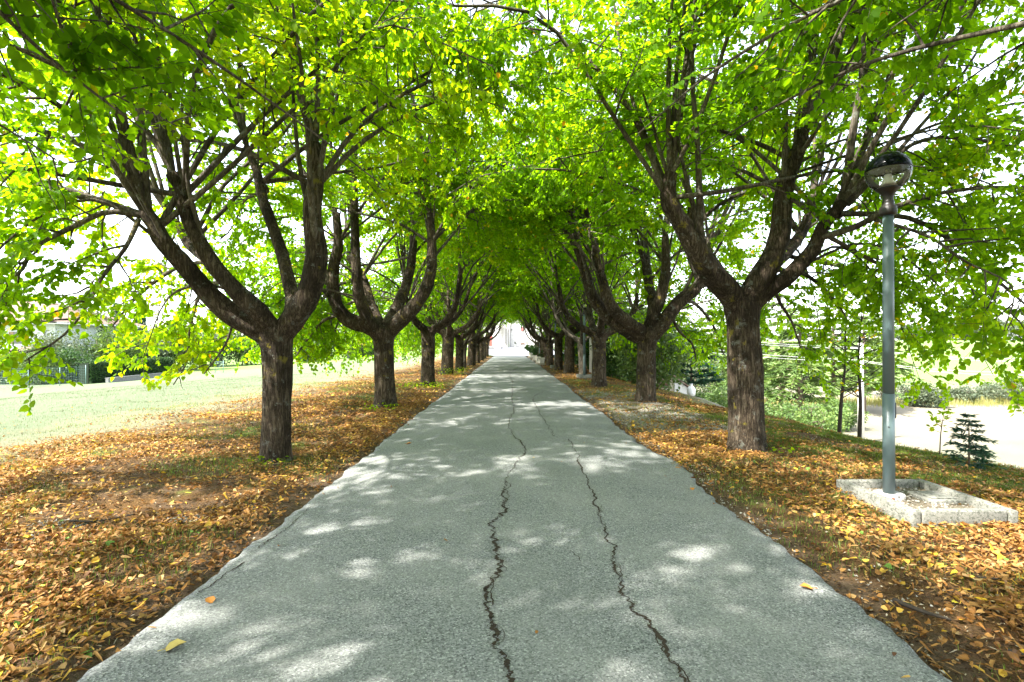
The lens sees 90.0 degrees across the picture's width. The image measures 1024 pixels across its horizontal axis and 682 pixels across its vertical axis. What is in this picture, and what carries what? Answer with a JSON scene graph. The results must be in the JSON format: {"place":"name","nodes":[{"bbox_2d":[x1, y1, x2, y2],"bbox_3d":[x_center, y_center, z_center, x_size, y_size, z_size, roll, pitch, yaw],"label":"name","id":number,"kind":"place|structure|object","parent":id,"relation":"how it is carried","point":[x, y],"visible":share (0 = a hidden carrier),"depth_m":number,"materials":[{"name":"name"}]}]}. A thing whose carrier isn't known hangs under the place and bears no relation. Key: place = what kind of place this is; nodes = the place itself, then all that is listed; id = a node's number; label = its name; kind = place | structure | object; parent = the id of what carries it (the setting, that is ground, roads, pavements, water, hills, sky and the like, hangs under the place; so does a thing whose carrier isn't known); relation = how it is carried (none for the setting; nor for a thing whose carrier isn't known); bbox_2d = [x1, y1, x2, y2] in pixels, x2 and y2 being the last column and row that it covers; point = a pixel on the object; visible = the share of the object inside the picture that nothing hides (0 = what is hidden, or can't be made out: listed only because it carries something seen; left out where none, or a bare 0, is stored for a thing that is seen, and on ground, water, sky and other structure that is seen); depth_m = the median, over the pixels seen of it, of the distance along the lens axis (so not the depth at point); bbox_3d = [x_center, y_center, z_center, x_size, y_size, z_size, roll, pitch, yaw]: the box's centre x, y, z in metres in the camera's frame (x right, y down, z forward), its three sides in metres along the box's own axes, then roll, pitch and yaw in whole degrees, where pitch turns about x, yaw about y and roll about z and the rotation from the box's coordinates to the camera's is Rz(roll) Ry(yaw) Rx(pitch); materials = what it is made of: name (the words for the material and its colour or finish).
{"place":"outdoors","nodes":[
{"label":"outdoors","id":0,"kind":"place"},
{"bbox_2d":[0,340,1023,681],"bbox_3d":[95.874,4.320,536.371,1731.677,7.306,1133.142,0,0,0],"label":"ground","id":1,"kind":"structure","parent":0,"point":[1002,426],"depth_m":6.23,"materials":[{"name":"green plant"}]},
{"bbox_2d":[0,344,33,383],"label":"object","id":2,"kind":"object","parent":1,"relation":"on","point":[4,381],"visible":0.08,"depth_m":48.21,"materials":[{"name":"white concrete"}]},
{"bbox_2d":[1,278,57,303],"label":"broadleaf tree","id":3,"kind":"object","parent":1,"relation":"on","point":[13,290],"visible":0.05,"depth_m":83.57,"materials":[{"name":"green plant"}]},
{"bbox_2d":[5,346,75,384],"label":"bush","id":4,"kind":"object","parent":1,"relation":"on","point":[48,366],"visible":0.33,"depth_m":47.31,"materials":[{"name":"green plant"}]},
{"bbox_2d":[1,365,85,388],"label":"wire fence","id":5,"kind":"object","parent":1,"relation":"on","point":[42,374],"visible":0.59,"depth_m":43.29,"materials":[{"name":"grey metal"}]},
{"bbox_2d":[21,326,91,377],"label":"bush","id":6,"kind":"object","parent":1,"relation":"on","point":[50,339],"visible":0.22,"depth_m":54.59,"materials":[{"name":"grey plant"}]},
{"bbox_2d":[0,302,145,359],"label":"house","id":7,"kind":"structure","parent":1,"relation":"on","point":[52,325],"depth_m":61.79,"materials":[{"name":"white paint"}]},
{"bbox_2d":[48,344,97,381],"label":"bush","id":8,"kind":"object","parent":1,"relation":"on","point":[73,355],"visible":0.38,"depth_m":49.42,"materials":[{"name":"green plant"}]},
{"bbox_2d":[68,303,119,337],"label":"broadleaf tree","id":9,"kind":"object","parent":1,"relation":"on","point":[100,317],"visible":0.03,"depth_m":66.98,"materials":[{"name":"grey plant"}]},
{"bbox_2d":[69,514,134,522],"bbox_3d":[-3.687,1.602,4.604,0.484,0.038,0.043,0,0,-20],"label":"fallen stick","id":10,"kind":"object","parent":1,"relation":"on","point":[82,521],"visible":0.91,"depth_m":4.56,"materials":[{"name":"brown wood"}]},
{"bbox_2d":[71,321,146,360],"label":"bush","id":11,"kind":"object","parent":1,"relation":"on","point":[103,341],"visible":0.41,"depth_m":60.95,"materials":[{"name":"green plant"}]},
{"bbox_2d":[79,356,174,383],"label":"clipped hedge","id":12,"kind":"object","parent":1,"relation":"on","point":[97,372],"visible":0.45,"depth_m":48.18,"materials":[{"name":"green plant"}]},
{"bbox_2d":[105,373,165,382],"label":"wall","id":13,"kind":"structure","parent":1,"relation":"on","point":[129,378],"depth_m":49.15,"materials":[{"name":"concrete"}]},
{"bbox_2d":[136,317,146,333],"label":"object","id":14,"kind":"object","parent":1,"relation":"on","point":[144,320],"visible":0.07,"depth_m":77.68,"materials":[{"name":"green plant"}]},
{"bbox_2d":[128,326,173,359],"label":"bush","id":15,"kind":"object","parent":1,"relation":"on","point":[160,352],"visible":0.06,"depth_m":65.50,"materials":[{"name":"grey plant"}]},
{"bbox_2d":[144,321,212,370],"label":"broadleaf tree","id":16,"kind":"object","parent":1,"relation":"on","point":[172,355],"visible":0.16,"depth_m":69.14,"materials":[{"name":"green plant"}]},
{"bbox_2d":[0,0,380,220],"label":"linden tree","id":17,"kind":"object","parent":1,"relation":"on","point":[88,81],"visible":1,"depth_m":3.47,"materials":[{"name":"green plant"}]},
{"bbox_2d":[0,370,397,466],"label":"meadow grass","id":18,"kind":"structure","parent":1,"relation":"on","point":[118,409],"depth_m":16.93,"materials":[{"name":"green plant"}]},
{"bbox_2d":[188,333,235,366],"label":"bush","id":19,"kind":"object","parent":1,"relation":"on","point":[221,358],"visible":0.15,"depth_m":80.19,"materials":[{"name":"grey plant"}]},
{"bbox_2d":[217,331,260,364],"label":"broadleaf tree","id":20,"kind":"object","parent":1,"relation":"on","point":[238,354],"visible":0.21,"depth_m":82.61,"materials":[{"name":"green plant"}]},
{"bbox_2d":[247,456,289,464],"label":"weed tuft","id":21,"kind":"object","parent":1,"relation":"on","point":[259,457],"visible":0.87,"depth_m":6.67,"materials":[{"name":"green plant"}]},
{"bbox_2d":[0,0,717,462],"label":"linden tree","id":22,"kind":"object","parent":1,"relation":"on","point":[278,76],"visible":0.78,"depth_m":6.64,"materials":[{"name":"green plant"}]},
{"bbox_2d":[347,342,395,358],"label":"clipped hedge","id":23,"kind":"object","parent":1,"relation":"on","point":[367,353],"visible":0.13,"depth_m":79.35,"materials":[{"name":"green plant"}]},
{"bbox_2d":[362,402,401,410],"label":"weed tuft","id":24,"kind":"object","parent":1,"relation":"on","point":[390,405],"visible":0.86,"depth_m":12.09,"materials":[{"name":"green plant"}]},
{"bbox_2d":[140,2,649,408],"bbox_3d":[-3.130,-3.532,13.830,11.748,10.490,9.991,0,0,0],"label":"linden tree","id":25,"kind":"object","parent":1,"relation":"on","point":[368,320],"visible":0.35,"depth_m":12.37,"materials":[{"name":"green plant"}]},
{"bbox_2d":[260,118,585,386],"bbox_3d":[-2.559,-2.888,17.797,11.677,9.381,9.417,0,0,0],"label":"linden tree","id":26,"kind":"object","parent":1,"relation":"on","point":[452,316],"visible":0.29,"depth_m":17.91,"materials":[{"name":"green plant"}]},
{"bbox_2d":[395,233,520,367],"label":"linden tree","id":27,"kind":"object","parent":1,"relation":"on","point":[467,340],"visible":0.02,"depth_m":32.06,"materials":[{"name":"green plant"}]},
{"bbox_2d":[342,205,578,374],"bbox_3d":[-3.366,-3.141,25.207,12.160,9.964,9.947,0,0,-41],"label":"linden tree","id":28,"kind":"object","parent":1,"relation":"on","point":[448,334],"visible":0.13,"depth_m":25.44,"materials":[{"name":"green plant"}]},
{"bbox_2d":[385,261,547,370],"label":"linden tree","id":29,"kind":"object","parent":1,"relation":"on","point":[459,364],"visible":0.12,"depth_m":28.50,"materials":[{"name":"green plant"}]},
{"bbox_2d":[391,297,549,365],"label":"linden tree","id":30,"kind":"object","parent":1,"relation":"on","point":[471,357],"visible":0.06,"depth_m":35.68,"materials":[{"name":"green plant"}]},
{"bbox_2d":[410,299,543,362],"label":"linden tree","id":31,"kind":"object","parent":1,"relation":"on","point":[478,340],"visible":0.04,"depth_m":40.34,"materials":[{"name":"green plant"}]},
{"bbox_2d":[440,318,517,358],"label":"linden tree","id":32,"kind":"object","parent":1,"relation":"on","point":[484,352],"depth_m":51.40,"materials":[{"name":"green plant"}]},
{"bbox_2d":[453,311,524,360],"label":"linden tree","id":33,"kind":"object","parent":1,"relation":"on","point":[481,348],"visible":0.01,"depth_m":45.63,"materials":[{"name":"green plant"}]},
{"bbox_2d":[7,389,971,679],"bbox_3d":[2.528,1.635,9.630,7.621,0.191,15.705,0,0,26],"label":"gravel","id":34,"kind":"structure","parent":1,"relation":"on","point":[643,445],"depth_m":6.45,"materials":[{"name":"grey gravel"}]},
{"bbox_2d":[467,317,532,356],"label":"linden tree","id":35,"kind":"object","parent":1,"relation":"on","point":[490,339],"visible":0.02,"depth_m":58.30,"materials":[{"name":"green plant"}]},
{"bbox_2d":[467,321,553,348],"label":"villa","id":36,"kind":"object","parent":1,"relation":"on","point":[509,335],"visible":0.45,"depth_m":100.00,"materials":[{"name":"paint"}]},
{"bbox_2d":[0,400,1023,681],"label":"leaf crumbs","id":37,"kind":"object","parent":1,"relation":"on","point":[722,496],"visible":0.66,"depth_m":4.57,"materials":[{"name":"brown plant"}]},
{"bbox_2d":[0,356,1023,681],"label":"fallen leaves","id":38,"kind":"object","parent":1,"relation":"on","point":[1012,538],"depth_m":4.69,"materials":[{"name":"orange plant"}]},
{"bbox_2d":[479,305,564,357],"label":"linden tree","id":39,"kind":"object","parent":1,"relation":"on","point":[514,320],"visible":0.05,"depth_m":43.82,"materials":[{"name":"green plant"}]},
{"bbox_2d":[507,319,553,353],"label":"linden tree","id":40,"kind":"object","parent":1,"relation":"on","point":[534,342],"visible":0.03,"depth_m":56.15,"materials":[{"name":"green plant"}]},
{"bbox_2d":[489,296,577,362],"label":"linden tree","id":41,"kind":"object","parent":1,"relation":"on","point":[543,347],"visible":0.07,"depth_m":39.51,"materials":[{"name":"green plant"}]},
{"bbox_2d":[491,290,579,365],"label":"linden tree","id":42,"kind":"object","parent":1,"relation":"on","point":[548,340],"visible":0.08,"depth_m":35.24,"materials":[{"name":"green plant"}]},
{"bbox_2d":[464,239,634,369],"bbox_3d":[2.293,-2.819,30.887,11.093,9.326,8.946,0,0,0],"label":"linden tree","id":43,"kind":"object","parent":1,"relation":"on","point":[558,337],"visible":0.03,"depth_m":29.93,"materials":[{"name":"green plant"}]},
{"bbox_2d":[447,231,657,372],"bbox_3d":[1.878,-3.168,27.404,12.292,9.971,9.268,0,0,0],"label":"linden tree","id":44,"kind":"object","parent":1,"relation":"on","point":[569,352],"visible":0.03,"depth_m":26.63,"materials":[{"name":"green plant"}]},
{"bbox_2d":[554,320,555,363],"bbox_3d":[2.737,-0.060,32.410,0.399,3.442,0.399,0,0,0],"label":"street lamp","id":45,"kind":"object","parent":1,"relation":"on","point":[554,339],"visible":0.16,"depth_m":32.39,"materials":[{"name":"grey metal"}]},
{"bbox_2d":[475,189,687,373],"bbox_3d":[2.408,-3.030,23.519,11.754,9.790,11.460,0,0,14],"label":"linden tree","id":46,"kind":"object","parent":1,"relation":"on","point":[578,340],"visible":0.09,"depth_m":24.48,"materials":[{"name":"green plant"}]},
{"bbox_2d":[580,301,585,374],"bbox_3d":[3.191,-0.102,22.612,0.399,3.442,0.399,0,0,0],"label":"street lamp","id":47,"kind":"object","parent":1,"relation":"on","point":[583,341],"visible":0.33,"depth_m":22.57,"materials":[{"name":"grey metal"}]},
{"bbox_2d":[577,374,591,378],"bbox_3d":[3.361,1.599,22.606,0.900,0.220,1.012,0,0,0],"label":"kerb surround","id":48,"kind":"object","parent":1,"relation":"on","point":[585,376],"visible":0.3,"depth_m":22.11,"materials":[{"name":"concrete"}]},
{"bbox_2d":[574,332,607,372],"bbox_3d":[5.613,0.370,32.576,4.101,4.902,4.635,0,0,20],"label":"undergrowth shrub","id":49,"kind":"object","parent":1,"relation":"on","point":[587,355],"visible":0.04,"depth_m":31.87,"materials":[{"name":"green plant"}]},
{"bbox_2d":[589,310,593,373],"bbox_3d":[4.222,-0.405,27.017,0.300,4.680,0.292,0,0,0],"label":"utility pole","id":50,"kind":"object","parent":1,"relation":"on","point":[590,359],"depth_m":26.91,"materials":[{"name":"concrete"}]},
{"bbox_2d":[439,160,775,386],"bbox_3d":[3.639,-2.860,19.508,12.462,9.389,9.159,0,0,-22],"label":"linden tree","id":51,"kind":"object","parent":1,"relation":"on","point":[599,334],"visible":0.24,"depth_m":19.07,"materials":[{"name":"green plant"}]},
{"bbox_2d":[586,300,635,380],"bbox_3d":[5.957,0.213,27.487,4.499,5.123,4.392,0,0,42],"label":"undergrowth shrub","id":52,"kind":"object","parent":1,"relation":"on","point":[610,369],"visible":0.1,"depth_m":26.89,"materials":[{"name":"green plant"}]},
{"bbox_2d":[406,51,873,401],"bbox_3d":[3.310,-3.048,13.938,11.618,9.554,8.344,0,0,0],"label":"linden tree","id":53,"kind":"object","parent":1,"relation":"on","point":[649,333],"visible":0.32,"depth_m":13.58,"materials":[{"name":"green plant"}]},
{"bbox_2d":[606,303,699,390],"bbox_3d":[6.265,0.505,23.641,3.925,4.699,4.822,0,0,0],"label":"undergrowth shrub","id":54,"kind":"object","parent":1,"relation":"on","point":[669,351],"visible":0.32,"depth_m":22.74,"materials":[{"name":"green plant"}]},
{"bbox_2d":[304,0,1023,451],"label":"linden tree","id":55,"kind":"object","parent":1,"relation":"on","point":[676,128],"visible":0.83,"depth_m":7.39,"materials":[{"name":"green plant"}]},
{"bbox_2d":[656,375,688,393],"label":"shed","id":56,"kind":"structure","parent":1,"relation":"on","point":[684,387],"depth_m":26.96,"materials":[{"name":"beige paint"}]},
{"bbox_2d":[673,306,703,371],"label":"cedar tree","id":57,"kind":"object","parent":1,"relation":"on","point":[688,313],"visible":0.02,"depth_m":54.32,"materials":[{"name":"green plant"}]},
{"bbox_2d":[687,384,695,395],"bbox_3d":[8.756,2.392,25.023,0.400,0.605,0.400,0,0,0],"label":"water tank","id":58,"kind":"object","parent":1,"relation":"on","point":[691,390],"visible":0.89,"depth_m":24.88,"materials":[{"name":"white paint"}]},
{"bbox_2d":[673,355,710,390],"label":"bush","id":59,"kind":"object","parent":1,"relation":"on","point":[694,378],"visible":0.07,"depth_m":41.68,"materials":[{"name":"green plant"}]},
{"bbox_2d":[668,328,723,386],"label":"pine tree","id":60,"kind":"object","parent":1,"relation":"on","point":[700,381],"visible":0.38,"depth_m":30.30,"materials":[{"name":"green plant"}]},
{"bbox_2d":[683,351,726,392],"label":"bush","id":61,"kind":"object","parent":1,"relation":"on","point":[702,387],"visible":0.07,"depth_m":43.63,"materials":[{"name":"green plant"}]},
{"bbox_2d":[686,305,726,388],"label":"cedar tree","id":62,"kind":"object","parent":1,"relation":"on","point":[700,320],"visible":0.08,"depth_m":47.58,"materials":[{"name":"green plant"}]},
{"bbox_2d":[695,381,726,404],"bbox_3d":[14.231,4.285,36.068,4.528,2.910,3.799,0,0,0],"label":"bush","id":63,"kind":"object","parent":1,"relation":"on","point":[700,394],"visible":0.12,"depth_m":35.94,"materials":[{"name":"green plant"}]},
{"bbox_2d":[705,387,727,407],"bbox_3d":[14.060,4.544,32.983,4.236,3.365,3.633,0,0,0],"label":"bush","id":64,"kind":"object","parent":1,"relation":"on","point":[723,399],"visible":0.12,"depth_m":32.86,"materials":[{"name":"green plant"}]},
{"bbox_2d":[703,318,780,402],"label":"cedar tree","id":65,"kind":"object","parent":1,"relation":"on","point":[719,365],"visible":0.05,"depth_m":39.39,"materials":[{"name":"green plant"}]},
{"bbox_2d":[518,0,1023,371],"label":"linden tree","id":66,"kind":"object","parent":1,"relation":"on","point":[899,17],"visible":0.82,"depth_m":4.68,"materials":[{"name":"green plant"}]},
{"bbox_2d":[762,446,799,455],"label":"weed tuft","id":67,"kind":"object","parent":1,"relation":"on","point":[790,451],"visible":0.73,"depth_m":7.62,"materials":[{"name":"green plant"}]},
{"bbox_2d":[764,399,805,421],"bbox_3d":[17.173,4.973,33.057,4.153,2.466,2.955,0,0,-24],"label":"bush","id":68,"kind":"object","parent":1,"relation":"on","point":[772,409],"visible":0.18,"depth_m":32.95,"materials":[{"name":"green plant"}]},
{"bbox_2d":[762,293,818,408],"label":"cedar tree","id":69,"kind":"object","parent":1,"relation":"on","point":[773,323],"visible":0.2,"depth_m":43.74,"materials":[{"name":"green plant"}]},
{"bbox_2d":[764,307,844,414],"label":"cedar tree","id":70,"kind":"object","parent":1,"relation":"on","point":[810,389],"visible":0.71,"depth_m":36.69,"materials":[{"name":"green plant"}]},
{"bbox_2d":[767,393,853,432],"bbox_3d":[18.108,4.761,30.995,5.178,3.285,3.768,0,0,0],"label":"bush","id":71,"kind":"object","parent":1,"relation":"on","point":[813,419],"visible":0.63,"depth_m":30.61,"materials":[{"name":"green plant"}]},
{"bbox_2d":[803,398,870,431],"bbox_3d":[22.071,5.233,34.996,4.266,2.741,3.070,0,0,23],"label":"bush","id":72,"kind":"object","parent":1,"relation":"on","point":[848,421],"visible":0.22,"depth_m":34.49,"materials":[{"name":"green plant"}]},
{"bbox_2d":[656,398,1023,509],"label":"grass","id":73,"kind":"structure","parent":1,"relation":"on","point":[841,435],"depth_m":7.75,"materials":[{"name":"green plant"}]},
{"bbox_2d":[806,292,876,398],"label":"cedar tree","id":74,"kind":"object","parent":1,"relation":"on","point":[821,315],"visible":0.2,"depth_m":45.92,"materials":[{"name":"green plant"}]},
{"bbox_2d":[814,295,879,432],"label":"sapling","id":75,"kind":"object","parent":1,"relation":"on","point":[839,425],"visible":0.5,"depth_m":11.00,"materials":[{"name":"green plant"}]},
{"bbox_2d":[797,280,912,437],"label":"sapling","id":76,"kind":"object","parent":1,"relation":"on","point":[859,429],"visible":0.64,"depth_m":10.40,"materials":[{"name":"green plant"}]},
{"bbox_2d":[851,343,870,438],"bbox_3d":[20.482,3.164,30.061,1.100,6.106,0.370,0,0,0],"label":"utility pole","id":77,"kind":"object","parent":1,"relation":"on","point":[863,422],"visible":0.41,"depth_m":29.92,"materials":[{"name":"concrete"}]},
{"bbox_2d":[720,353,989,374],"bbox_3d":[18.677,0.887,35.063,27.265,2.014,4.196,0,0,44],"label":"overhead cable","id":78,"kind":"object","parent":77,"relation":"attached to","point":[880,364],"visible":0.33,"depth_m":29.71,"materials":[{"name":"grey metal"}]},
{"bbox_2d":[828,308,908,413],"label":"sapling","id":79,"kind":"object","parent":1,"relation":"on","point":[872,366],"visible":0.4,"depth_m":42.71,"materials":[{"name":"green plant"}]},
{"bbox_2d":[856,313,924,397],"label":"cedar tree","id":80,"kind":"object","parent":1,"relation":"on","point":[903,363],"visible":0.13,"depth_m":54.27,"materials":[{"name":"green plant"}]},
{"bbox_2d":[764,395,1019,407],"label":"dry grass","id":81,"kind":"structure","parent":1,"relation":"on","point":[981,402],"depth_m":49.22,"materials":[{"name":"plant"}]},
{"bbox_2d":[876,378,938,405],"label":"field bush","id":82,"kind":"object","parent":1,"relation":"on","point":[902,389],"visible":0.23,"depth_m":47.52,"materials":[{"name":"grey plant"}]},
{"bbox_2d":[895,322,922,340],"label":"ridge tree","id":83,"kind":"object","parent":1,"relation":"on","point":[897,337],"visible":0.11,"depth_m":203.74,"materials":[{"name":"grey plant"}]},
{"bbox_2d":[892,598,950,620],"bbox_3d":[2.410,1.591,3.023,0.042,0.032,0.290,0,0,-28],"label":"fallen stick","id":84,"kind":"object","parent":1,"relation":"on","point":[907,605],"visible":1,"depth_m":3.02,"materials":[{"name":"brown wood"}]},
{"bbox_2d":[836,479,1017,526],"bbox_3d":[3.948,1.589,4.983,0.930,0.220,1.062,0,0,0],"label":"kerb surround","id":85,"kind":"object","parent":1,"relation":"on","point":[980,510],"visible":0.56,"depth_m":4.73,"materials":[{"name":"concrete"}]},
{"bbox_2d":[864,151,912,500],"bbox_3d":[3.752,-0.121,5.104,0.399,3.522,0.399,0,0,0],"label":"street lamp","id":86,"kind":"object","parent":85,"relation":"on","point":[887,165],"visible":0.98,"depth_m":5.07,"materials":[{"name":"grey metal"}]},
{"bbox_2d":[906,491,965,503],"bbox_3d":[4.162,1.564,5.039,0.330,0.110,0.330,0,0,0],"label":"inspection cover","id":87,"kind":"object","parent":85,"relation":"in","point":[932,497],"visible":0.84,"depth_m":4.97,"materials":[{"name":"concrete"}]},
{"bbox_2d":[909,387,954,408],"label":"field bush","id":88,"kind":"object","parent":1,"relation":"on","point":[936,401],"visible":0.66,"depth_m":46.46,"materials":[{"name":"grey plant"}]},
{"bbox_2d":[926,407,954,453],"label":"sapling","id":89,"kind":"object","parent":1,"relation":"on","point":[935,418],"visible":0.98,"depth_m":8.23,"materials":[{"name":"green plant"}]},
{"bbox_2d":[950,384,981,401],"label":"field bush","id":90,"kind":"object","parent":1,"relation":"on","point":[960,392],"visible":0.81,"depth_m":49.75,"materials":[{"name":"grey plant"}]},
{"bbox_2d":[942,412,1006,470],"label":"young fir","id":91,"kind":"object","parent":1,"relation":"on","point":[982,453],"visible":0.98,"depth_m":7.25,"materials":[{"name":"green plant"}]},
{"bbox_2d":[975,383,1009,398],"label":"field bush","id":92,"kind":"object","parent":1,"relation":"on","point":[980,390],"visible":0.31,"depth_m":51.95,"materials":[{"name":"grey plant"}]},
{"bbox_2d":[974,316,1016,336],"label":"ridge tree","id":93,"kind":"object","parent":1,"relation":"on","point":[1000,320],"visible":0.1,"depth_m":198.79,"materials":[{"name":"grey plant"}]},
{"bbox_2d":[972,375,1023,404],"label":"field bush","id":94,"kind":"object","parent":1,"relation":"on","point":[997,389],"visible":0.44,"depth_m":49.25,"materials":[{"name":"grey plant"}]},
{"bbox_2d":[1005,317,1023,339],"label":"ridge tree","id":95,"kind":"object","parent":1,"relation":"on","point":[1017,328],"visible":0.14,"depth_m":199.63,"materials":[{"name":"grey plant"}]},
{"bbox_2d":[0,0,1023,344],"label":"sky","id":96,"kind":"structure","parent":0,"point":[141,246],"materials":[{"name":"white"}]},
{"bbox_2d":[77,356,951,681],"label":"road","id":97,"kind":"structure","parent":0,"point":[361,570],"depth_m":3.39,"materials":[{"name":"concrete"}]},
{"bbox_2d":[205,596,215,602],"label":"fallen leaf","id":98,"kind":"object","parent":97,"relation":"on","point":[211,599],"visible":1,"depth_m":3.16,"materials":[{"name":"orange plant"}]},
{"bbox_2d":[478,385,526,681],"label":"road crack","id":99,"kind":"object","parent":97,"relation":"on","point":[497,633],"visible":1,"depth_m":3.25,"materials":[{"name":"black asphalt"}]},
{"bbox_2d":[568,439,689,681],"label":"road crack","id":100,"kind":"object","parent":97,"relation":"on","point":[664,641],"visible":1,"depth_m":3.10,"materials":[{"name":"black asphalt"}]},
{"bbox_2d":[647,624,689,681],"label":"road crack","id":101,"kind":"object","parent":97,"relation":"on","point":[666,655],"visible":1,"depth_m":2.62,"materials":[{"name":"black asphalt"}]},
{"bbox_2d":[489,347,553,355],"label":"courtyard","id":102,"kind":"structure","parent":0,"point":[512,351],"depth_m":75.56,"materials":[{"name":"concrete"}]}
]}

